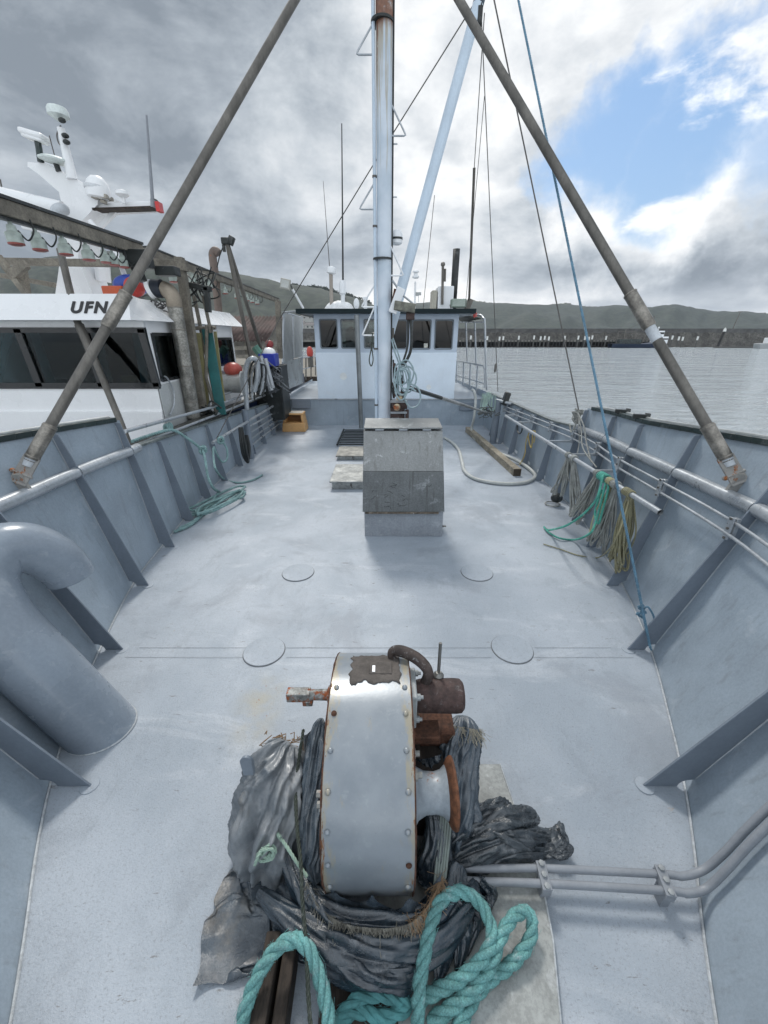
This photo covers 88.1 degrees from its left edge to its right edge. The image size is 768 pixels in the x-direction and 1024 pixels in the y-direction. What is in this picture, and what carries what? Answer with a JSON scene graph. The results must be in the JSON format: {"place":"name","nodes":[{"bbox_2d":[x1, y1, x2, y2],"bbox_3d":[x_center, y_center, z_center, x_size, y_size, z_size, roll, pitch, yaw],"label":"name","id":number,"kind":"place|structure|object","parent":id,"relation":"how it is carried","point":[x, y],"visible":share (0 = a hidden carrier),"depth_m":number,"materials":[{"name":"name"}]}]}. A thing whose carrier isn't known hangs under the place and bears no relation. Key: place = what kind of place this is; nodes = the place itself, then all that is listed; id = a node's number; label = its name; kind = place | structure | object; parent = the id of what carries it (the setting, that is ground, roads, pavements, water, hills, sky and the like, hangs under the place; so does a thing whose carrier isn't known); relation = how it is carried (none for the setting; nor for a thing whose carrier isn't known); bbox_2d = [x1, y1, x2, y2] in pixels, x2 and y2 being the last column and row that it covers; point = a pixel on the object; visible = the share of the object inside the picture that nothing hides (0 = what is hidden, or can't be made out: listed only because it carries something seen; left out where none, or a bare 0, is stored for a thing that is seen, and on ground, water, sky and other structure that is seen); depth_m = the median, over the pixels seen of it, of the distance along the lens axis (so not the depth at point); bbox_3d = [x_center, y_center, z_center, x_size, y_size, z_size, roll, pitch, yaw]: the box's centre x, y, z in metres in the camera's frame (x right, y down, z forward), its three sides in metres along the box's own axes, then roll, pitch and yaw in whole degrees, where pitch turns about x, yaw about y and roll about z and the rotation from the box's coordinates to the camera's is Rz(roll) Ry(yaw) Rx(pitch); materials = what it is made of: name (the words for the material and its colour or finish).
{"place":"outdoors","nodes":[
{"label":"outdoors","id":0,"kind":"place"},
{"bbox_2d":[12,425,714,1023],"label":"deck","id":1,"kind":"structure","parent":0,"point":[134,863],"depth_m":2.74,"materials":[{"name":"paint"}]},
{"bbox_2d":[0,522,137,755],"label":"gooseneck vent","id":2,"kind":"object","parent":1,"relation":"on","point":[57,687],"visible":0.94,"depth_m":2.42,"materials":[{"name":"metal"}]},
{"bbox_2d":[0,379,312,1023],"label":"bulwark","id":3,"kind":"object","parent":1,"relation":"on","point":[108,499],"visible":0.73,"depth_m":3.55,"materials":[{"name":"grey paint"}]},
{"bbox_2d":[9,0,299,488],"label":"stay pole","id":4,"kind":"object","parent":3,"relation":"attached to","point":[23,471],"visible":1,"depth_m":3.35,"materials":[{"name":"metal"}]},
{"bbox_2d":[211,405,282,444],"bbox_3d":[-2.867,-1.846,8.826,0.143,0.667,4.969,0,24,-1],"label":"bulwark rail","id":5,"kind":"object","parent":3,"relation":"attached to","point":[241,425],"visible":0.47,"depth_m":9.04,"materials":[{"name":"metal"}]},
{"bbox_2d":[131,429,262,491],"bbox_3d":[-2.719,-0.761,6.093,0.610,1.295,2.508,3,24,6],"label":"mooring line","id":6,"kind":"object","parent":5,"relation":"attached to","point":[202,449],"visible":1,"depth_m":5.88,"materials":[{"name":"teal fabric"}]},
{"bbox_2d":[238,427,250,462],"bbox_3d":[-2.716,-1.316,7.777,0.154,0.718,0.359,0,24,0],"label":"hose bundle","id":7,"kind":"object","parent":5,"relation":"hanging from","point":[245,445],"visible":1,"depth_m":7.65,"materials":[{"name":"black rubber"}]},
{"bbox_2d":[173,485,245,532],"bbox_3d":[-2.582,-0.116,6.016,0.586,0.132,1.749,5,24,12],"label":"coiled rope","id":8,"kind":"object","parent":1,"relation":"on","point":[212,504],"visible":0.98,"depth_m":5.98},
{"bbox_2d":[241,356,266,458],"bbox_3d":[-2.605,-2.123,8.183,0.611,2.046,0.288,-17,29,-33],"label":"rope","id":9,"kind":"object","parent":1,"relation":"on","point":[252,391],"visible":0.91,"depth_m":8.01,"materials":[{"name":"grey fabric"}]},
{"bbox_2d":[193,868,323,987],"bbox_3d":[-0.500,1.703,1.708,0.600,0.281,0.387,0,24,0],"label":"tarpaulin","id":10,"kind":"object","parent":1,"relation":"on","point":[238,924],"visible":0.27,"depth_m":1.72,"materials":[{"name":"fabric"}]},
{"bbox_2d":[243,637,284,666],"bbox_3d":[-0.996,1.155,3.299,0.344,0.010,0.344,0,24,0],"label":"deck plate","id":11,"kind":"object","parent":1,"relation":"on","point":[263,652],"visible":1,"depth_m":3.29,"materials":[{"name":"paint"}]},
{"bbox_2d":[227,731,304,890],"bbox_3d":[-0.540,1.448,1.958,0.408,0.537,0.526,0,24,0],"label":"tarpaulin","id":12,"kind":"object","parent":1,"relation":"on","point":[262,810],"visible":0.77,"depth_m":1.81,"materials":[{"name":"plastic"}]},
{"bbox_2d":[240,755,254,774],"bbox_3d":[-0.633,1.175,1.842,0.060,0.126,0.014,0,24,0],"label":"bent tab","id":13,"kind":"object","parent":12,"relation":"attached to","point":[247,764],"visible":1,"depth_m":1.83,"materials":[{"name":"grey paint"}]},
{"bbox_2d":[253,832,307,877],"bbox_3d":[-0.586,1.480,1.842,0.159,0.173,0.625,-20,31,-38],"label":"tied cord","id":14,"kind":"object","parent":12,"relation":"attached to","point":[268,857],"visible":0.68,"depth_m":1.72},
{"bbox_2d":[294,729,312,1023],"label":"hanging cord","id":15,"kind":"object","parent":12,"relation":"hanging from","point":[307,971],"visible":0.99,"depth_m":1.61,"materials":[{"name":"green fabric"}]},
{"bbox_2d":[282,411,307,431],"bbox_3d":[-2.465,-2.517,10.980,0.633,0.497,0.498,0,24,0],"label":"open crate","id":16,"kind":"object","parent":1,"relation":"on","point":[295,421],"visible":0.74,"depth_m":10.83,"materials":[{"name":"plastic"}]},
{"bbox_2d":[282,564,313,581],"bbox_3d":[-0.951,0.668,4.397,0.355,0.010,0.355,0,24,0],"label":"deck plate","id":17,"kind":"object","parent":1,"relation":"on","point":[297,572],"visible":1,"depth_m":4.38,"materials":[{"name":"paint"}]},
{"bbox_2d":[249,931,397,1023],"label":"timber bed","id":18,"kind":"object","parent":1,"relation":"on","point":[273,1004],"visible":0.37,"depth_m":1.51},
{"bbox_2d":[234,928,336,1023],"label":"hawser","id":19,"kind":"object","parent":18,"relation":"on","point":[286,942],"visible":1,"depth_m":1.47,"materials":[{"name":"fabric"}]},
{"bbox_2d":[256,852,479,997],"bbox_3d":[-0.060,1.718,1.670,0.993,0.251,0.400,0,24,0],"label":"tarpaulin","id":20,"kind":"object","parent":18,"relation":"on","point":[354,963],"visible":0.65,"depth_m":1.59,"materials":[{"name":"fabric"}]},
{"bbox_2d":[304,867,448,955],"bbox_3d":[-0.039,1.652,1.646,0.642,0.259,0.279,0,24,0],"label":"rope","id":21,"kind":"object","parent":20,"relation":"on","point":[410,904],"visible":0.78,"depth_m":1.64,"materials":[{"name":"fabric"}]},
{"bbox_2d":[335,991,411,1023],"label":"hawser","id":22,"kind":"object","parent":18,"relation":"on","point":[358,1006],"visible":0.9,"depth_m":1.50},
{"bbox_2d":[330,464,362,488],"bbox_3d":[-0.588,-0.644,7.185,0.670,0.152,1.022,0,24,0],"label":"hatch","id":23,"kind":"object","parent":1,"relation":"on","point":[346,476],"visible":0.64,"depth_m":6.90,"materials":[{"name":"metal"}]},
{"bbox_2d":[336,446,362,459],"bbox_3d":[-0.688,-1.291,8.704,0.658,0.102,0.805,0,24,0],"label":"hatch","id":24,"kind":"object","parent":1,"relation":"on","point":[349,452],"visible":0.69,"depth_m":8.49,"materials":[{"name":"metal"}]},
{"bbox_2d":[336,429,363,445],"bbox_3d":[-0.717,-1.935,10.160,0.830,0.050,1.679,0,24,0],"label":"deck grating","id":25,"kind":"object","parent":1,"relation":"on","point":[342,435],"visible":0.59,"depth_m":10.12,"materials":[{"name":"black metal"}]},
{"bbox_2d":[356,0,405,417],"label":"mast","id":26,"kind":"object","parent":1,"relation":"on","point":[386,237],"visible":0.91,"depth_m":5.18,"materials":[{"name":"metal"}]},
{"bbox_2d":[390,320,412,417],"bbox_3d":[0.262,-2.112,5.982,0.331,1.618,0.250,0,24,0],"label":"hydraulic winch","id":27,"kind":"object","parent":26,"relation":"attached to","point":[398,408],"visible":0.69,"depth_m":6.08,"materials":[{"name":"brown metal"}]},
{"bbox_2d":[391,338,420,408],"bbox_3d":[0.335,-2.073,5.960,0.466,0.999,0.221,0,24,0],"label":"hose coil","id":28,"kind":"object","parent":27,"relation":"hanging from","point":[401,369],"visible":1,"depth_m":5.93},
{"bbox_2d":[409,386,490,413],"bbox_3d":[1.442,-2.116,7.702,0.068,0.948,3.501,17,29,33],"label":"gaff pole","id":29,"kind":"object","parent":27,"relation":"attached to","point":[430,394],"visible":0.77,"depth_m":7.23,"materials":[{"name":"black metal"}]},
{"bbox_2d":[477,404,500,417],"bbox_3d":[2.397,-2.295,9.042,0.545,0.319,0.211,0,24,0],"label":"rope tangle","id":30,"kind":"object","parent":29,"relation":"attached to","point":[485,414],"visible":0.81,"depth_m":9.02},
{"bbox_2d":[372,0,484,337],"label":"derrick boom","id":31,"kind":"object","parent":26,"relation":"attached to","point":[440,143],"visible":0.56,"depth_m":5.47,"materials":[{"name":"blue paint"}]},
{"bbox_2d":[389,280,415,319],"bbox_3d":[0.258,-3.013,5.643,0.382,0.508,0.200,0,24,0],"label":"boom heel bracket","id":32,"kind":"object","parent":31,"relation":"attached to","point":[397,304],"visible":1,"depth_m":5.59,"materials":[{"name":"grey paint"}]},
{"bbox_2d":[477,2,482,25],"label":"pulley block","id":33,"kind":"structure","parent":31,"relation":"hanging from","point":[480,12],"depth_m":5.07,"materials":[{"name":"black metal"}]},
{"bbox_2d":[216,7,471,438],"bbox_3d":[-0.903,-4.150,6.437,4.174,5.640,1.156,-3,24,-8],"label":"wire stay","id":34,"kind":"object","parent":33,"relation":"attached to","point":[340,219],"visible":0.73,"depth_m":6.32,"materials":[{"name":"metal"}]},
{"bbox_2d":[282,381,484,424],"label":"raised deck","id":35,"kind":"structure","parent":1,"relation":"on","point":[323,411],"depth_m":11.52,"materials":[{"name":"grey paint"}]},
{"bbox_2d":[282,310,315,388],"bbox_3d":[-2.572,-5.567,14.252,0.776,2.698,7.395,0,24,0],"label":"side screen","id":36,"kind":"object","parent":35,"relation":"on","point":[292,333],"visible":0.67,"depth_m":12.79,"materials":[{"name":"fabric"}]},
{"bbox_2d":[307,346,313,366],"bbox_3d":[-2.930,-6.162,15.756,0.260,0.771,0.254,0,24,0],"label":"red post buoy","id":37,"kind":"object","parent":36,"relation":"on","point":[310,354],"visible":0.94,"depth_m":15.68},
{"bbox_2d":[455,314,487,392],"bbox_3d":[2.553,-5.204,12.824,0.898,2.328,3.936,0,24,0],"label":"awning frame","id":38,"kind":"object","parent":35,"relation":"on","point":[465,319],"visible":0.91,"depth_m":12.12,"materials":[{"name":"grey paint"}]},
{"bbox_2d":[295,309,475,428],"bbox_3d":[0.054,-4.566,12.468,4.623,3.038,4.022,0,24,0],"label":"wheelhouse","id":39,"kind":"object","parent":1,"relation":"on","point":[345,369],"visible":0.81,"depth_m":10.89,"materials":[{"name":"white paint"}]},
{"bbox_2d":[280,278,303,308],"bbox_3d":[-2.357,-5.619,10.212,0.606,0.691,0.216,-10,26,-22],"label":"floodlight","id":40,"kind":"object","parent":39,"relation":"on","point":[285,284],"visible":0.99,"depth_m":10.04,"materials":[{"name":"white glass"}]},
{"bbox_2d":[319,319,337,348],"bbox_3d":[-1.497,-4.817,10.736,0.491,0.734,0.038,0,24,0],"label":"window","id":41,"kind":"structure","parent":39,"relation":"in","point":[328,330],"depth_m":10.74,"materials":[{"name":"black glass"}]},
{"bbox_2d":[323,182,335,304],"bbox_3d":[-1.415,-6.926,10.493,0.255,2.912,0.257,0,24,0],"label":"antenna","id":42,"kind":"object","parent":39,"relation":"on","point":[331,271],"visible":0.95,"depth_m":10.66,"materials":[{"name":"metal"}]},
{"bbox_2d":[325,300,353,308],"bbox_3d":[-1.254,-5.770,11.115,0.809,0.290,0.500,0,24,0],"label":"liferaft cover","id":43,"kind":"object","parent":39,"relation":"on","point":[337,304],"visible":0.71,"depth_m":10.95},
{"bbox_2d":[339,123,345,302],"bbox_3d":[-1.126,-7.430,10.278,0.205,4.010,0.178,-17,29,-33],"label":"whip antenna","id":44,"kind":"object","parent":39,"relation":"on","point":[342,288],"visible":0.95,"depth_m":10.55,"materials":[{"name":"black metal"}]},
{"bbox_2d":[340,319,355,348],"bbox_3d":[-0.956,-4.817,10.736,0.431,0.734,0.038,0,24,0],"label":"window","id":45,"kind":"structure","parent":39,"relation":"in","point":[347,326],"depth_m":10.74,"materials":[{"name":"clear glass"}]},
{"bbox_2d":[363,319,377,348],"bbox_3d":[-0.329,-4.817,10.736,0.439,0.734,0.038,0,24,0],"label":"window","id":46,"kind":"structure","parent":39,"relation":"in","point":[370,327],"depth_m":10.74,"materials":[{"name":"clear glass"}]},
{"bbox_2d":[392,319,406,348],"bbox_3d":[0.407,-4.803,10.742,0.457,0.735,0.038,0,24,0],"label":"window","id":47,"kind":"structure","parent":39,"relation":"in","point":[400,336],"depth_m":10.75,"materials":[{"name":"black glass"}]},
{"bbox_2d":[412,270,420,308],"bbox_3d":[0.893,-6.075,10.871,0.254,0.954,0.180,0,24,0],"label":"navigation light","id":48,"kind":"object","parent":39,"relation":"on","point":[415,276],"visible":0.96,"depth_m":10.83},
{"bbox_2d":[412,319,431,349],"bbox_3d":[1.013,-4.799,10.744,0.526,0.743,0.038,0,24,0],"label":"window","id":49,"kind":"structure","parent":39,"relation":"in","point":[421,327],"depth_m":10.74,"materials":[{"name":"black glass"}]},
{"bbox_2d":[430,262,453,308],"bbox_3d":[1.602,-6.163,10.937,0.570,1.153,0.808,0,24,0],"label":"exhaust housing","id":50,"kind":"object","parent":39,"relation":"on","point":[441,296],"visible":0.8,"depth_m":10.76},
{"bbox_2d":[434,319,453,349],"bbox_3d":[1.619,-4.799,10.744,0.509,0.743,0.038,0,24,0],"label":"window","id":51,"kind":"structure","parent":39,"relation":"in","point":[444,328],"depth_m":10.75,"materials":[{"name":"black glass"}]},
{"bbox_2d":[451,248,459,308],"bbox_3d":[1.919,-6.273,10.783,0.184,1.479,0.184,0,24,0],"label":"funnel","id":52,"kind":"object","parent":39,"relation":"on","point":[455,267],"visible":0.79,"depth_m":10.62,"materials":[{"name":"black metal"}]},
{"bbox_2d":[450,299,472,308],"bbox_3d":[2.022,-5.443,10.405,0.645,0.311,0.264,0,24,0],"label":"deck floodlight","id":53,"kind":"object","parent":39,"relation":"on","point":[457,303],"visible":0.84,"depth_m":10.30,"materials":[{"name":"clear glass"}]},
{"bbox_2d":[363,418,445,535],"bbox_3d":[0.276,-0.431,5.112,1.096,1.443,0.535,0,24,0],"label":"deck locker","id":54,"kind":"object","parent":1,"relation":"on","point":[403,480],"visible":1,"depth_m":4.85,"materials":[{"name":"metal"}]},
{"bbox_2d":[373,763,561,1023],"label":"winch foundation","id":55,"kind":"object","parent":1,"relation":"on","point":[528,993],"visible":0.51,"depth_m":1.64,"materials":[{"name":"metal"}]},
{"bbox_2d":[286,642,464,896],"bbox_3d":[-0.046,1.176,2.015,0.893,0.976,1.028,0,24,0],"label":"bow winch","id":56,"kind":"object","parent":55,"relation":"on","point":[382,793],"visible":1,"depth_m":1.67,"materials":[{"name":"silver metal"}]},
{"bbox_2d":[299,718,324,883],"bbox_3d":[-0.331,1.388,1.904,0.155,0.525,0.529,-2,24,-5],"label":"tarpaulin","id":57,"kind":"object","parent":56,"relation":"attached to","point":[309,825],"visible":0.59,"depth_m":1.83,"materials":[{"name":"fabric"}]},
{"bbox_2d":[433,816,450,884],"bbox_3d":[0.271,1.519,1.807,0.062,0.169,0.290,5,24,11],"label":"grey lashing","id":58,"kind":"object","parent":56,"relation":"attached to","point":[442,867],"visible":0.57,"depth_m":1.81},
{"bbox_2d":[439,715,490,854],"bbox_3d":[0.391,1.415,2.027,0.279,0.554,0.491,6,25,13],"label":"tarpaulin","id":59,"kind":"object","parent":56,"relation":"hanging from","point":[462,747],"visible":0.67,"depth_m":2.00,"materials":[{"name":"fabric"}]},
{"bbox_2d":[416,753,452,890],"bbox_3d":[0.236,1.474,1.924,0.173,0.421,0.467,0,24,0],"label":"tarpaulin","id":60,"kind":"object","parent":55,"relation":"on","point":[428,851],"visible":0.39,"depth_m":1.83,"materials":[{"name":"fabric"}]},
{"bbox_2d":[410,882,499,1023],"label":"hawser","id":61,"kind":"object","parent":55,"relation":"on","point":[424,995],"visible":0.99,"depth_m":1.55,"materials":[{"name":"fabric"}]},
{"bbox_2d":[433,875,497,980],"bbox_3d":[0.313,1.740,1.720,0.211,0.192,0.440,21,31,39],"label":"tarpaulin","id":62,"kind":"object","parent":55,"relation":"on","point":[476,926],"visible":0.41,"depth_m":1.67,"materials":[{"name":"fabric"}]},
{"bbox_2d":[426,903,541,1023],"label":"hawser","id":63,"kind":"object","parent":55,"relation":"on","point":[462,1005],"visible":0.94,"depth_m":1.57,"materials":[{"name":"fabric"}]},
{"bbox_2d":[461,564,492,581],"bbox_3d":[1.029,0.668,4.397,0.355,0.010,0.355,0,24,0],"label":"deck plate","id":64,"kind":"object","parent":1,"relation":"on","point":[477,572],"visible":1,"depth_m":4.38,"materials":[{"name":"paint"}]},
{"bbox_2d":[443,388,536,485],"bbox_3d":[2.183,-1.809,8.565,1.365,1.180,4.078,0,24,0],"label":"deck hose","id":65,"kind":"object","parent":1,"relation":"on","point":[523,464],"visible":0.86,"depth_m":7.67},
{"bbox_2d":[465,427,521,475],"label":"timber beam","id":66,"kind":"structure","parent":1,"relation":"on","point":[506,463],"depth_m":8.46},
{"bbox_2d":[489,392,511,443],"bbox_3d":[2.793,-2.225,9.432,0.499,1.223,0.254,18,30,35],"label":"hauling post","id":67,"kind":"object","parent":1,"relation":"on","point":[504,400],"visible":0.96,"depth_m":9.42,"materials":[{"name":"metal"}]},
{"bbox_2d":[479,392,495,411],"bbox_3d":[2.401,-2.518,9.166,0.358,0.489,0.022,0,24,0],"label":"rope hank","id":68,"kind":"object","parent":67,"relation":"hanging from","point":[488,396],"visible":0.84,"depth_m":9.13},
{"bbox_2d":[481,26,497,389],"bbox_3d":[2.083,-5.146,7.686,0.016,5.612,1.926,20,31,38],"label":"rigging wire","id":69,"kind":"object","parent":67,"relation":"attached to","point":[489,207],"visible":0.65,"depth_m":7.26,"materials":[{"name":"metal"}]},
{"bbox_2d":[451,796,573,876],"bbox_3d":[0.586,1.599,2.014,0.701,0.231,0.304,-3,24,-8],"label":"tarpaulin","id":70,"kind":"object","parent":1,"relation":"on","point":[505,831],"visible":0.89,"depth_m":1.94,"materials":[{"name":"plastic"}]},
{"bbox_2d":[491,634,533,663],"bbox_3d":[1.074,1.143,3.326,0.347,0.010,0.347,0,24,0],"label":"deck plate","id":71,"kind":"object","parent":1,"relation":"on","point":[511,649],"visible":1,"depth_m":3.31,"materials":[{"name":"paint"}]},
{"bbox_2d":[544,493,562,506],"bbox_3d":[2.623,-0.202,6.120,0.257,0.183,0.216,0,24,0],"label":"net float","id":72,"kind":"object","parent":1,"relation":"on","point":[556,498],"visible":0.82,"depth_m":6.07,"materials":[{"name":"plastic"}]},
{"bbox_2d":[455,379,767,1023],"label":"bulwark","id":73,"kind":"object","parent":1,"relation":"attached to","point":[703,586],"visible":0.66,"depth_m":2.77,"materials":[{"name":"grey paint"}]},
{"bbox_2d":[569,408,596,467],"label":"knotted rope","id":74,"kind":"object","parent":73,"relation":"attached to","point":[577,418],"visible":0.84,"depth_m":5.84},
{"bbox_2d":[493,0,578,409],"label":"rigging wire","id":75,"kind":"object","parent":74,"relation":"attached to","point":[536,207],"visible":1,"depth_m":5.38,"materials":[{"name":"metal"}]},
{"bbox_2d":[504,415,663,514],"bbox_3d":[2.653,-1.033,5.929,0.434,0.237,5.565,1,24,2],"label":"rope rail","id":76,"kind":"object","parent":73,"relation":"attached to","point":[646,504],"visible":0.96,"depth_m":4.96,"materials":[{"name":"metal"}]},
{"bbox_2d":[550,452,573,496],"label":"hung rope","id":77,"kind":"object","parent":76,"relation":"hanging from","point":[566,466],"visible":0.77,"depth_m":5.32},
{"bbox_2d":[569,455,582,516],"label":"hung rope","id":78,"kind":"object","parent":76,"relation":"hanging from","point":[574,483],"visible":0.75,"depth_m":5.05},
{"bbox_2d":[543,471,610,540],"bbox_3d":[2.237,-0.039,4.698,0.405,1.065,1.084,0,24,0],"label":"hung rope","id":79,"kind":"object","parent":76,"relation":"hanging from","point":[601,475],"visible":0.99,"depth_m":4.25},
{"bbox_2d":[568,469,599,524],"bbox_3d":[2.367,-0.153,4.669,0.223,0.778,0.272,4,24,9],"label":"hung rope","id":80,"kind":"object","parent":76,"relation":"hanging from","point":[588,490],"visible":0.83,"depth_m":4.64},
{"bbox_2d":[543,497,629,557],"bbox_3d":[2.316,0.159,4.330,0.457,1.044,1.100,-4,24,-9],"label":"loose line","id":81,"kind":"object","parent":76,"relation":"hanging from","point":[612,543],"visible":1,"depth_m":3.85,"materials":[{"name":"fabric"}]},
{"bbox_2d":[586,477,614,541],"bbox_3d":[2.396,0.005,4.370,0.128,0.846,0.256,0,24,0],"label":"hung rope","id":82,"kind":"object","parent":76,"relation":"hanging from","point":[608,480],"visible":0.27,"depth_m":4.23,"materials":[{"name":"fabric"}]},
{"bbox_2d":[586,480,621,554],"bbox_3d":[2.415,0.054,4.324,0.181,0.914,0.301,0,24,0],"label":"hung rope","id":83,"kind":"object","parent":76,"relation":"hanging from","point":[609,515],"visible":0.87,"depth_m":4.27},
{"bbox_2d":[608,487,636,573],"bbox_3d":[2.387,0.197,3.958,0.185,0.890,0.283,-10,26,-22],"label":"hung rope","id":84,"kind":"object","parent":76,"relation":"hanging from","point":[620,546],"visible":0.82,"depth_m":3.91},
{"bbox_2d":[517,0,651,647],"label":"blue line","id":85,"kind":"object","parent":73,"relation":"attached to","point":[596,385],"visible":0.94,"depth_m":3.44,"materials":[{"name":"fabric"}]},
{"bbox_2d":[636,604,654,650],"bbox_3d":[2.164,0.940,3.281,0.191,0.394,0.057,20,31,38],"label":"rope knot","id":86,"kind":"object","parent":85,"relation":"attached to","point":[638,614],"visible":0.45,"depth_m":3.26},
{"bbox_2d":[453,0,746,491],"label":"stay pole","id":87,"kind":"object","parent":73,"relation":"attached to","point":[734,471],"visible":1,"depth_m":3.30,"materials":[{"name":"metal"}]},
{"bbox_2d":[502,405,767,566],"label":"hydraulic pipes","id":88,"kind":"object","parent":73,"relation":"attached to","point":[732,526],"visible":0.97,"depth_m":3.59,"materials":[{"name":"metal"}]},
{"bbox_2d":[632,413,650,418],"bbox_3d":[2.877,-1.060,4.437,0.172,0.090,0.078,8,25,18],"label":"rail bracket","id":89,"kind":"object","parent":73,"relation":"attached to","point":[637,416],"visible":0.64,"depth_m":4.40,"materials":[{"name":"black metal"}]},
{"bbox_2d":[465,801,767,906],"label":"deck pipes","id":90,"kind":"object","parent":1,"relation":"on","point":[664,891],"visible":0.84,"depth_m":1.81,"materials":[{"name":"metal"}]},
{"bbox_2d":[0,251,767,328],"bbox_3d":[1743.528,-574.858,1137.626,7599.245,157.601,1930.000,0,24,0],"label":"hills","id":91,"kind":"structure","parent":0,"point":[538,316],"depth_m":1143.64,"materials":[{"name":"plant"}]},
{"bbox_2d":[100,253,765,312],"bbox_3d":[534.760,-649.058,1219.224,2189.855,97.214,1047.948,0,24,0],"label":"ridge woodland","id":92,"kind":"object","parent":91,"relation":"on","point":[334,291],"visible":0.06,"depth_m":767.12,"materials":[{"name":"green plant"}]},
{"bbox_2d":[0,0,767,313],"label":"sky","id":93,"kind":"structure","parent":0,"point":[655,112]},
{"bbox_2d":[468,167,475,300],"bbox_3d":[1.859,-5.763,8.438,0.054,2.208,0.989,7,25,15],"label":"antenna pole","id":94,"kind":"object","parent":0,"point":[472,220],"visible":0.95,"depth_m":8.30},
{"bbox_2d":[465,97,484,306],"bbox_3d":[1.799,-5.912,7.989,0.011,3.106,1.424,3,24,7],"label":"rigging wire","id":95,"kind":"object","parent":94,"relation":"attached to","point":[475,197],"visible":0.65,"depth_m":7.71,"materials":[{"name":"metal"}]},
{"bbox_2d":[474,13,484,167],"bbox_3d":[1.609,-7.000,6.741,0.014,1.459,1.231,4,24,10],"label":"rigging wire","id":96,"kind":"object","parent":94,"relation":"attached to","point":[479,93],"visible":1,"depth_m":6.67,"materials":[{"name":"metal"}]},
{"bbox_2d":[298,347,767,434],"bbox_3d":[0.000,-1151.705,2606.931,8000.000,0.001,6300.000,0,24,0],"label":"water","id":97,"kind":"structure","parent":0,"point":[729,386],"depth_m":40.97,"materials":[{"name":"grey liquid"}]},
{"bbox_2d":[0,103,304,444],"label":"fishing boat","id":98,"kind":"object","parent":97,"relation":"on","point":[155,366],"visible":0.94,"depth_m":6.06,"materials":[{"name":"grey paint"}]},
{"bbox_2d":[236,358,316,381],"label":"quay","id":99,"kind":"structure","parent":97,"relation":"in","point":[240,361],"depth_m":38.59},
{"bbox_2d":[231,315,305,384],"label":"wharf shed","id":100,"kind":"structure","parent":99,"relation":"on","point":[265,326],"depth_m":22.18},
{"bbox_2d":[303,340,649,347],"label":"wharf","id":101,"kind":"structure","parent":97,"relation":"in","point":[529,343],"depth_m":157.94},
{"bbox_2d":[303,329,767,346],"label":"breakwater","id":102,"kind":"object","parent":97,"relation":"in","point":[731,337],"visible":0.33,"depth_m":162.36,"materials":[{"name":"concrete"}]},
{"bbox_2d":[608,316,668,347],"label":"trawler","id":103,"kind":"object","parent":97,"relation":"on","point":[628,343],"visible":0.67,"depth_m":150.59,"materials":[{"name":"grey metal"}]},
{"bbox_2d":[713,346,752,347],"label":"pontoon","id":104,"kind":"object","parent":97,"relation":"on","point":[732,346],"visible":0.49,"depth_m":152.97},
{"bbox_2d":[753,338,767,348],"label":"boat","id":105,"kind":"object","parent":97,"relation":"on","point":[764,345],"visible":0.91,"depth_m":142.39,"materials":[{"name":"grey paint"}]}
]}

